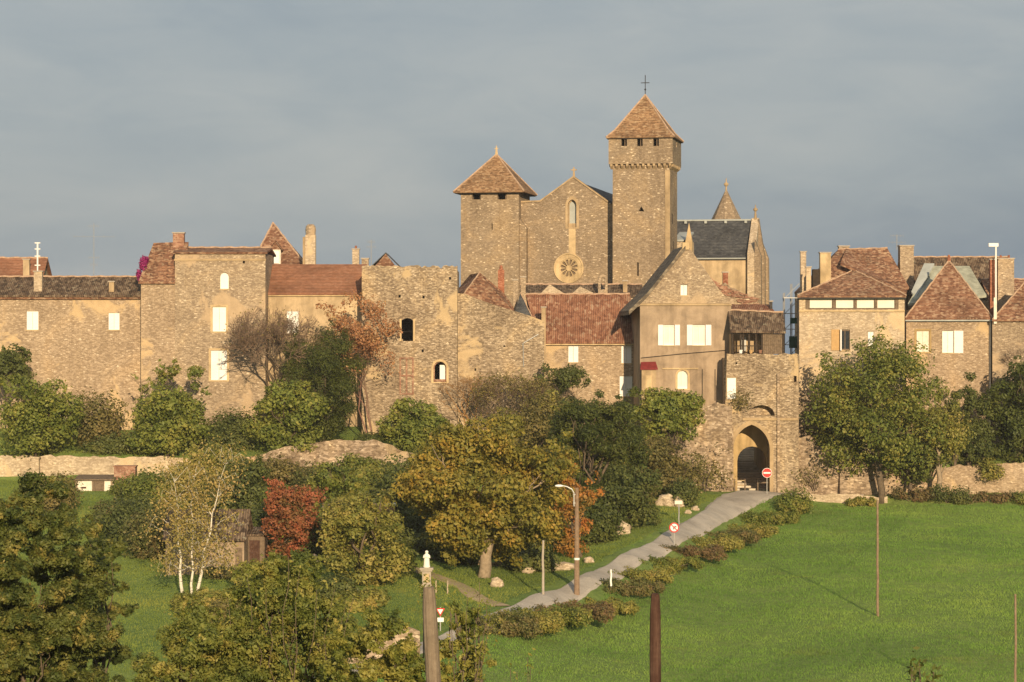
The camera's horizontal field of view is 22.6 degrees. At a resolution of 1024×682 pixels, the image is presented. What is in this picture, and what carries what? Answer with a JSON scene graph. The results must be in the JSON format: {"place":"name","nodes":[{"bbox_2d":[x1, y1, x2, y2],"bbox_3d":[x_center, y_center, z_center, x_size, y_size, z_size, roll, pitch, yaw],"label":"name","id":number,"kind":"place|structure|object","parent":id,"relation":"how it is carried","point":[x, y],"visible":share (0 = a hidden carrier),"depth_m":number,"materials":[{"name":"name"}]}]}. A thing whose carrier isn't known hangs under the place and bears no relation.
{"place":"outdoors","nodes":[
{"label":"outdoors","id":0,"kind":"place"},
{"bbox_2d":[0,426,1023,681],"bbox_3d":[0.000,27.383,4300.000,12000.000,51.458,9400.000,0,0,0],"label":"meadow","id":1,"kind":"structure","parent":0,"point":[598,592],"depth_m":179.46,"materials":[{"name":"green plant"}]},
{"bbox_2d":[0,343,36,441],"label":"dark tree","id":2,"kind":"object","parent":1,"relation":"on","point":[13,362],"visible":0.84,"depth_m":245.41,"materials":[{"name":"green plant"}]},
{"bbox_2d":[0,256,51,275],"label":"house","id":3,"kind":"structure","parent":1,"relation":"on","point":[20,266],"depth_m":266.89,"materials":[{"name":"tile"}]},
{"bbox_2d":[0,373,85,458],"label":"pollarded tree","id":4,"kind":"object","parent":1,"relation":"on","point":[38,405],"visible":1,"depth_m":236.42,"materials":[{"name":"green plant"}]},
{"bbox_2d":[22,470,87,512],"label":"wild shrub","id":5,"kind":"object","parent":1,"relation":"on","point":[50,502],"visible":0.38,"depth_m":214.77,"materials":[{"name":"green plant"}]},
{"bbox_2d":[0,468,125,681],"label":"foreground tree","id":6,"kind":"object","parent":1,"relation":"on","point":[62,628],"visible":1,"depth_m":74.82,"materials":[{"name":"green plant"}]},
{"bbox_2d":[0,271,140,429],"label":"village house","id":7,"kind":"structure","parent":1,"relation":"on","point":[79,333],"depth_m":252.00,"materials":[{"name":"beige stone"}]},
{"bbox_2d":[40,431,143,455],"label":"hedge","id":8,"kind":"object","parent":1,"relation":"on","point":[108,445],"visible":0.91,"depth_m":238.67,"materials":[{"name":"green plant"}]},
{"bbox_2d":[74,474,115,490],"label":"garden shed","id":9,"kind":"structure","parent":1,"relation":"on","point":[96,482],"depth_m":228.00,"materials":[{"name":"paint"}]},
{"bbox_2d":[0,455,190,476],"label":"terrace wall","id":10,"kind":"structure","parent":1,"relation":"on","point":[13,466],"depth_m":237.01,"materials":[{"name":"stone"}]},
{"bbox_2d":[63,386,132,447],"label":"shrub","id":11,"kind":"object","parent":1,"relation":"on","point":[94,425],"visible":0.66,"depth_m":242.81,"materials":[{"name":"green plant"}]},
{"bbox_2d":[71,513,138,681],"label":"foreground tree","id":12,"kind":"object","parent":1,"relation":"on","point":[92,530],"visible":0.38,"depth_m":80.03,"materials":[{"name":"green plant"}]},
{"bbox_2d":[94,492,158,549],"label":"bush","id":13,"kind":"object","parent":1,"relation":"on","point":[111,527],"visible":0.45,"depth_m":195.08,"materials":[{"name":"green plant"}]},
{"bbox_2d":[118,501,171,559],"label":"bush","id":14,"kind":"object","parent":1,"relation":"on","point":[138,542],"visible":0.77,"depth_m":189.83,"materials":[{"name":"green plant"}]},
{"bbox_2d":[113,462,189,512],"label":"bush","id":15,"kind":"object","parent":1,"relation":"on","point":[144,483],"visible":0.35,"depth_m":210.70,"materials":[{"name":"green plant"}]},
{"bbox_2d":[124,382,213,457],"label":"pollarded tree","id":16,"kind":"object","parent":1,"relation":"on","point":[169,419],"visible":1,"depth_m":236.63,"materials":[{"name":"green plant"}]},
{"bbox_2d":[130,358,211,399],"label":"fig tree","id":17,"kind":"object","parent":1,"relation":"on","point":[163,376],"visible":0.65,"depth_m":243.29,"materials":[{"name":"green plant"}]},
{"bbox_2d":[132,432,255,593],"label":"birch","id":18,"kind":"object","parent":1,"relation":"on","point":[179,530],"visible":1,"depth_m":175.73,"materials":[{"name":"green plant"}]},
{"bbox_2d":[120,593,268,681],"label":"foreground tree","id":19,"kind":"object","parent":1,"relation":"on","point":[182,652],"visible":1,"depth_m":63.57,"materials":[{"name":"green plant"}]},
{"bbox_2d":[169,587,227,611],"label":"wild shrub","id":20,"kind":"object","parent":1,"relation":"on","point":[179,600],"visible":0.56,"depth_m":170.14,"materials":[{"name":"green plant"}]},
{"bbox_2d":[138,232,275,425],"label":"village house","id":21,"kind":"structure","parent":1,"relation":"on","point":[193,299],"depth_m":250.00,"materials":[{"name":"stone"}]},
{"bbox_2d":[162,509,252,574],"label":"garden house","id":22,"kind":"structure","parent":1,"relation":"on","point":[245,517],"depth_m":184.04,"materials":[{"name":"brown wood"}]},
{"bbox_2d":[168,441,253,490],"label":"green tree","id":23,"kind":"object","parent":1,"relation":"on","point":[191,452],"visible":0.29,"depth_m":221.36,"materials":[{"name":"green plant"}]},
{"bbox_2d":[183,421,261,452],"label":"hedge","id":24,"kind":"object","parent":1,"relation":"on","point":[236,435],"visible":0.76,"depth_m":240.40,"materials":[{"name":"green plant"}]},
{"bbox_2d":[205,405,264,438],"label":"hedge","id":25,"kind":"object","parent":1,"relation":"on","point":[231,418],"visible":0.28,"depth_m":245.36,"materials":[{"name":"green plant"}]},
{"bbox_2d":[207,451,271,513],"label":"dark tree","id":26,"kind":"object","parent":1,"relation":"on","point":[255,473],"visible":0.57,"depth_m":203.53,"materials":[{"name":"green plant"}]},
{"bbox_2d":[247,527,268,562],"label":"outbuilding","id":27,"kind":"structure","parent":1,"relation":"on","point":[257,542],"depth_m":187.00,"materials":[{"name":"beige stone"}]},
{"bbox_2d":[220,300,327,442],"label":"bare tree","id":28,"kind":"object","parent":1,"relation":"on","point":[252,340],"visible":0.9,"depth_m":244.68,"materials":[{"name":"brown plant"}]},
{"bbox_2d":[260,222,302,263],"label":"village house","id":29,"kind":"structure","parent":1,"relation":"on","point":[285,251],"depth_m":277.19,"materials":[{"name":"tile"}]},
{"bbox_2d":[262,452,303,486],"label":"wild shrub","id":30,"kind":"object","parent":1,"relation":"on","point":[281,470],"visible":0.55,"depth_m":232.81,"materials":[{"name":"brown plant"}]},
{"bbox_2d":[239,378,331,452],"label":"pollarded tree","id":31,"kind":"object","parent":1,"relation":"on","point":[290,407],"visible":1,"depth_m":237.50,"materials":[{"name":"green plant"}]},
{"bbox_2d":[211,536,363,681],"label":"foreground tree","id":32,"kind":"object","parent":1,"relation":"on","point":[273,566],"visible":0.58,"depth_m":65.11,"materials":[{"name":"green plant"}]},
{"bbox_2d":[259,476,328,560],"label":"red maple","id":33,"kind":"object","parent":1,"relation":"on","point":[287,521],"visible":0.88,"depth_m":186.92,"materials":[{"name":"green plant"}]},
{"bbox_2d":[268,264,366,426],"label":"village house","id":34,"kind":"structure","parent":1,"relation":"on","point":[293,288],"depth_m":253.00,"materials":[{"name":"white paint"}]},
{"bbox_2d":[303,224,315,263],"bbox_3d":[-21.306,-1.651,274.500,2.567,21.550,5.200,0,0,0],"label":"chimney","id":35,"kind":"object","parent":34,"relation":"on","point":[309,247],"depth_m":272.20,"materials":[{"name":"stone"}]},
{"bbox_2d":[278,317,370,441],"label":"yew","id":36,"kind":"object","parent":1,"relation":"on","point":[337,384],"visible":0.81,"depth_m":242.31,"materials":[{"name":"green plant"}]},
{"bbox_2d":[237,439,414,471],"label":"terrace wall","id":37,"kind":"structure","parent":1,"relation":"on","point":[327,451],"depth_m":237.20,"materials":[{"name":"stone"}]},
{"bbox_2d":[313,571,361,604],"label":"wild shrub","id":38,"kind":"object","parent":1,"relation":"on","point":[342,585],"visible":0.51,"depth_m":168.97,"materials":[{"name":"green plant"}]},
{"bbox_2d":[301,460,388,502],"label":"green tree","id":39,"kind":"object","parent":1,"relation":"on","point":[336,480],"visible":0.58,"depth_m":213.02,"materials":[{"name":"green plant"}]},
{"bbox_2d":[315,290,402,431],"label":"autumn tree","id":40,"kind":"object","parent":1,"relation":"on","point":[361,336],"visible":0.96,"depth_m":245.12,"materials":[{"name":"orange plant"}]},
{"bbox_2d":[313,472,413,586],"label":"olive conifer","id":41,"kind":"object","parent":1,"relation":"on","point":[360,519],"visible":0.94,"depth_m":176.98,"materials":[{"name":"green plant"}]},
{"bbox_2d":[340,585,391,612],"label":"wild shrub","id":42,"kind":"object","parent":1,"relation":"on","point":[369,595],"visible":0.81,"depth_m":167.47,"materials":[{"name":"green plant"}]},
{"bbox_2d":[337,338,401,434],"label":"autumn tree","id":43,"kind":"object","parent":1,"relation":"on","point":[371,352],"visible":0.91,"depth_m":244.31,"materials":[{"name":"orange plant"}]},
{"bbox_2d":[315,599,425,681],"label":"foreground tree","id":44,"kind":"object","parent":1,"relation":"on","point":[401,660],"visible":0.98,"depth_m":57.48,"materials":[{"name":"green plant"}]},
{"bbox_2d":[363,453,417,524],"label":"green tree","id":45,"kind":"object","parent":1,"relation":"on","point":[401,507],"visible":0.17,"depth_m":207.00,"materials":[{"name":"green plant"}]},
{"bbox_2d":[362,265,458,433],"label":"ruined tower","id":46,"kind":"structure","parent":1,"relation":"on","point":[421,306],"depth_m":249.00,"materials":[{"name":"stone"}]},
{"bbox_2d":[375,396,449,453],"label":"pollarded tree","id":47,"kind":"object","parent":1,"relation":"on","point":[411,433],"visible":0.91,"depth_m":238.31,"materials":[{"name":"green plant"}]},
{"bbox_2d":[422,586,440,681],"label":"fence post","id":48,"kind":"object","parent":1,"relation":"on","point":[431,648],"visible":1,"depth_m":24.44,"materials":[{"name":"brown wood"}]},
{"bbox_2d":[439,600,497,681],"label":"foreground tree","id":49,"kind":"object","parent":1,"relation":"on","point":[447,671],"visible":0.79,"depth_m":56.80,"materials":[{"name":"green plant"}]},
{"bbox_2d":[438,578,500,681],"bbox_3d":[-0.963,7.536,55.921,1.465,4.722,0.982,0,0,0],"label":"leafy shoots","id":50,"kind":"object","parent":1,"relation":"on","point":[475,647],"visible":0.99,"depth_m":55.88,"materials":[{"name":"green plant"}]},
{"bbox_2d":[387,406,580,577],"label":"autumn tree","id":51,"kind":"object","parent":1,"relation":"on","point":[467,518],"visible":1,"depth_m":184.29,"materials":[{"name":"yellow plant"}]},
{"bbox_2d":[459,265,514,370],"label":"village house","id":52,"kind":"structure","parent":1,"relation":"on","point":[479,286],"depth_m":257.12,"materials":[{"name":"brown tile"}]},
{"bbox_2d":[457,609,542,638],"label":"hedge bush","id":53,"kind":"object","parent":1,"relation":"on","point":[524,625],"visible":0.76,"depth_m":162.56,"materials":[{"name":"green plant"}]},
{"bbox_2d":[458,293,543,429],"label":"stone wall","id":54,"kind":"structure","parent":1,"relation":"on","point":[487,331],"depth_m":249.60,"materials":[{"name":"beige stone"}]},
{"bbox_2d":[465,364,556,418],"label":"bare bush","id":55,"kind":"object","parent":1,"relation":"on","point":[526,387],"visible":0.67,"depth_m":243.76,"materials":[{"name":"brown plant"}]},
{"bbox_2d":[487,606,565,634],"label":"hedge bush","id":56,"kind":"object","parent":1,"relation":"on","point":[550,624],"visible":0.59,"depth_m":164.40,"materials":[{"name":"green plant"}]},
{"bbox_2d":[498,546,561,573],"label":"wild shrub","id":57,"kind":"object","parent":1,"relation":"on","point":[532,558],"visible":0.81,"depth_m":189.02,"materials":[{"name":"green plant"}]},
{"bbox_2d":[491,392,570,457],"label":"mixed tree","id":58,"kind":"object","parent":1,"relation":"on","point":[533,411],"visible":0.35,"depth_m":234.98,"materials":[{"name":"green plant"}]},
{"bbox_2d":[505,602,594,626],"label":"hedge bush","id":59,"kind":"object","parent":1,"relation":"on","point":[571,616],"visible":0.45,"depth_m":168.19,"materials":[{"name":"green plant"}]},
{"bbox_2d":[532,363,591,400],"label":"flat pine","id":60,"kind":"object","parent":1,"relation":"on","point":[565,378],"visible":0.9,"depth_m":246.58,"materials":[{"name":"green plant"}]},
{"bbox_2d":[555,485,579,594],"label":"street lamp","id":61,"kind":"object","parent":1,"relation":"on","point":[576,552],"visible":1,"depth_m":179.87,"materials":[{"name":"brown wood"}]},
{"bbox_2d":[532,598,615,623],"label":"hedge bush","id":62,"kind":"object","parent":1,"relation":"on","point":[601,612],"visible":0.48,"depth_m":171.89,"materials":[{"name":"green plant"}]},
{"bbox_2d":[551,454,605,557],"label":"red creeper tree","id":63,"kind":"object","parent":1,"relation":"on","point":[569,539],"visible":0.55,"depth_m":195.78,"materials":[{"name":"orange plant"}]},
{"bbox_2d":[526,292,633,426],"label":"village house","id":64,"kind":"structure","parent":1,"relation":"on","point":[591,334],"depth_m":255.12,"materials":[{"name":"brown stone"}]},
{"bbox_2d":[520,275,641,306],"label":"village house","id":65,"kind":"structure","parent":1,"relation":"on","point":[633,289],"depth_m":281.60,"materials":[{"name":"tile"}]},
{"bbox_2d":[544,385,654,515],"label":"tall dark tree","id":66,"kind":"object","parent":1,"relation":"on","point":[594,424],"visible":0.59,"depth_m":214.88,"materials":[{"name":"green plant"}]},
{"bbox_2d":[570,497,629,544],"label":"wild shrub","id":67,"kind":"object","parent":1,"relation":"on","point":[603,528],"visible":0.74,"depth_m":205.10,"materials":[{"name":"green plant"}]},
{"bbox_2d":[453,75,769,305],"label":"fortified church","id":68,"kind":"structure","parent":1,"relation":"on","point":[574,229],"depth_m":299.83,"materials":[{"name":"stone"}]},
{"bbox_2d":[554,253,583,282],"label":"rose window","id":69,"kind":"structure","parent":68,"relation":"in","point":[567,269],"depth_m":300.01,"materials":[{"name":"beige stone"}]},
{"bbox_2d":[594,465,663,529],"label":"dark bush tree","id":70,"kind":"object","parent":1,"relation":"on","point":[628,493],"visible":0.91,"depth_m":210.83,"materials":[{"name":"green plant"}]},
{"bbox_2d":[595,577,665,596],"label":"hedge bush","id":71,"kind":"object","parent":1,"relation":"on","point":[644,587],"visible":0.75,"depth_m":182.64,"materials":[{"name":"green plant"}]},
{"bbox_2d":[607,565,680,584],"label":"hedge bush","id":72,"kind":"object","parent":1,"relation":"on","point":[662,574],"visible":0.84,"depth_m":188.83,"materials":[{"name":"green plant"}]},
{"bbox_2d":[650,593,660,681],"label":"fence post","id":73,"kind":"object","parent":1,"relation":"on","point":[655,643],"visible":1,"depth_m":23.96,"materials":[{"name":"red wood"}]},
{"bbox_2d":[630,387,706,453],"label":"pollarded tree","id":74,"kind":"object","parent":1,"relation":"on","point":[673,411],"visible":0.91,"depth_m":237.79,"materials":[{"name":"green plant"}]},
{"bbox_2d":[639,554,704,571],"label":"hedge bush","id":75,"kind":"object","parent":1,"relation":"on","point":[677,563],"visible":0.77,"depth_m":194.79,"materials":[{"name":"green plant"}]},
{"bbox_2d":[634,428,711,496],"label":"mixed tree","id":76,"kind":"object","parent":1,"relation":"on","point":[665,462],"visible":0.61,"depth_m":231.47,"materials":[{"name":"green plant"}]},
{"bbox_2d":[619,242,731,443],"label":"village house","id":77,"kind":"structure","parent":1,"relation":"on","point":[680,324],"depth_m":248.02,"materials":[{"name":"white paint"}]},
{"bbox_2d":[664,476,702,507],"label":"shrub","id":78,"kind":"object","parent":1,"relation":"on","point":[684,488],"visible":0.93,"depth_m":226.22,"materials":[{"name":"green plant"}]},
{"bbox_2d":[658,542,727,561],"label":"hedge bush","id":79,"kind":"object","parent":1,"relation":"on","point":[714,552],"visible":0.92,"depth_m":201.06,"materials":[{"name":"green plant"}]},
{"bbox_2d":[657,402,731,491],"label":"rampart","id":80,"kind":"object","parent":1,"relation":"on","point":[715,427],"visible":0.39,"depth_m":243.18,"materials":[{"name":"stone"}]},
{"bbox_2d":[687,532,745,550],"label":"hedge bush","id":81,"kind":"object","parent":1,"relation":"on","point":[728,541],"visible":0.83,"depth_m":207.48,"materials":[{"name":"green plant"}]},
{"bbox_2d":[711,271,758,303],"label":"village house","id":82,"kind":"structure","parent":1,"relation":"on","point":[733,295],"depth_m":262.00,"materials":[{"name":"tile"}]},
{"bbox_2d":[717,353,798,493],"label":"town gate","id":83,"kind":"structure","parent":1,"relation":"on","point":[767,424],"depth_m":244.50,"materials":[{"name":"stone"}]},
{"bbox_2d":[728,309,785,353],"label":"covered balcony","id":84,"kind":"structure","parent":83,"relation":"on","point":[755,331],"depth_m":246.26,"materials":[{"name":"brown wood"}]},
{"bbox_2d":[738,510,800,525],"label":"hedge bush","id":85,"kind":"object","parent":1,"relation":"on","point":[766,517],"visible":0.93,"depth_m":229.25,"materials":[{"name":"green plant"}]},
{"bbox_2d":[772,484,816,515],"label":"shrub","id":86,"kind":"object","parent":1,"relation":"on","point":[797,502],"visible":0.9,"depth_m":235.19,"materials":[{"name":"green plant"}]},
{"bbox_2d":[799,392,852,447],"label":"rampart","id":87,"kind":"object","parent":1,"relation":"on","point":[804,398],"visible":0.21,"depth_m":248.59,"materials":[{"name":"stone"}]},
{"bbox_2d":[799,435,887,494],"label":"retaining wall","id":88,"kind":"structure","parent":1,"relation":"on","point":[865,481],"depth_m":245.62,"materials":[{"name":"stone"}]},
{"bbox_2d":[797,270,906,453],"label":"village house","id":89,"kind":"structure","parent":1,"relation":"on","point":[836,315],"depth_m":250.17,"materials":[{"name":"stone"}]},
{"bbox_2d":[794,245,914,353],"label":"village house","id":90,"kind":"structure","parent":1,"relation":"on","point":[878,264],"depth_m":270.87,"materials":[{"name":"tile"}]},
{"bbox_2d":[799,324,958,503],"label":"broad tree","id":91,"kind":"object","parent":1,"relation":"on","point":[862,418],"visible":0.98,"depth_m":241.78,"materials":[{"name":"green plant"}]},
{"bbox_2d":[890,428,951,494],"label":"dark tree","id":92,"kind":"object","parent":1,"relation":"on","point":[910,475],"visible":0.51,"depth_m":244.19,"materials":[{"name":"green plant"}]},
{"bbox_2d":[905,382,976,487],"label":"tree","id":93,"kind":"object","parent":1,"relation":"on","point":[939,415],"visible":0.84,"depth_m":243.67,"materials":[{"name":"green plant"}]},
{"bbox_2d":[905,263,985,315],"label":"village house","id":94,"kind":"structure","parent":1,"relation":"on","point":[929,272],"depth_m":266.03,"materials":[{"name":"stone"}]},
{"bbox_2d":[905,255,992,430],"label":"village house","id":95,"kind":"structure","parent":1,"relation":"on","point":[948,317],"depth_m":256.10,"materials":[{"name":"beige stone"}]},
{"bbox_2d":[941,331,962,353],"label":"window","id":96,"kind":"structure","parent":95,"relation":"in","point":[952,341],"depth_m":256.05,"materials":[{"name":"white paint"}]},
{"bbox_2d":[928,483,973,504],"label":"bramble","id":97,"kind":"object","parent":1,"relation":"on","point":[958,496],"visible":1,"depth_m":242.78,"materials":[{"name":"green plant"}]},
{"bbox_2d":[897,256,1007,309],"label":"village house","id":98,"kind":"structure","parent":1,"relation":"on","point":[979,266],"depth_m":276.12,"materials":[{"name":"tile"}]},
{"bbox_2d":[887,462,1023,494],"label":"retaining wall","id":99,"kind":"structure","parent":1,"relation":"on","point":[964,476],"depth_m":247.00,"materials":[{"name":"beige stone"}]},
{"bbox_2d":[958,371,979,465],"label":"conifer","id":100,"kind":"object","parent":1,"relation":"on","point":[969,405],"visible":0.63,"depth_m":247.43,"materials":[{"name":"green plant"}]},
{"bbox_2d":[971,394,997,464],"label":"conifer","id":101,"kind":"object","parent":1,"relation":"on","point":[983,443],"visible":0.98,"depth_m":246.99,"materials":[{"name":"green plant"}]},
{"bbox_2d":[975,355,1023,462],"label":"dark tree","id":102,"kind":"object","parent":1,"relation":"on","point":[1009,414],"visible":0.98,"depth_m":248.04,"materials":[{"name":"green plant"}]},
{"bbox_2d":[980,255,1023,315],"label":"village house","id":103,"kind":"structure","parent":1,"relation":"on","point":[1008,284],"depth_m":264.80,"materials":[{"name":"stone"}]},
{"bbox_2d":[991,282,1023,443],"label":"village house","id":104,"kind":"structure","parent":1,"relation":"on","point":[1007,327],"depth_m":254.31,"materials":[{"name":"stone"}]},
{"bbox_2d":[0,0,1023,354],"label":"sky","id":105,"kind":"structure","parent":0,"point":[133,124],"materials":[{"name":"grey"}]},
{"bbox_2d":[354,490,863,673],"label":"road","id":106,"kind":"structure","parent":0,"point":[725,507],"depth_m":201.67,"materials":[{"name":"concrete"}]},
{"bbox_2d":[737,446,765,490],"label":"street","id":107,"kind":"structure","parent":0,"point":[748,470],"depth_m":260.48,"materials":[{"name":"stone"}]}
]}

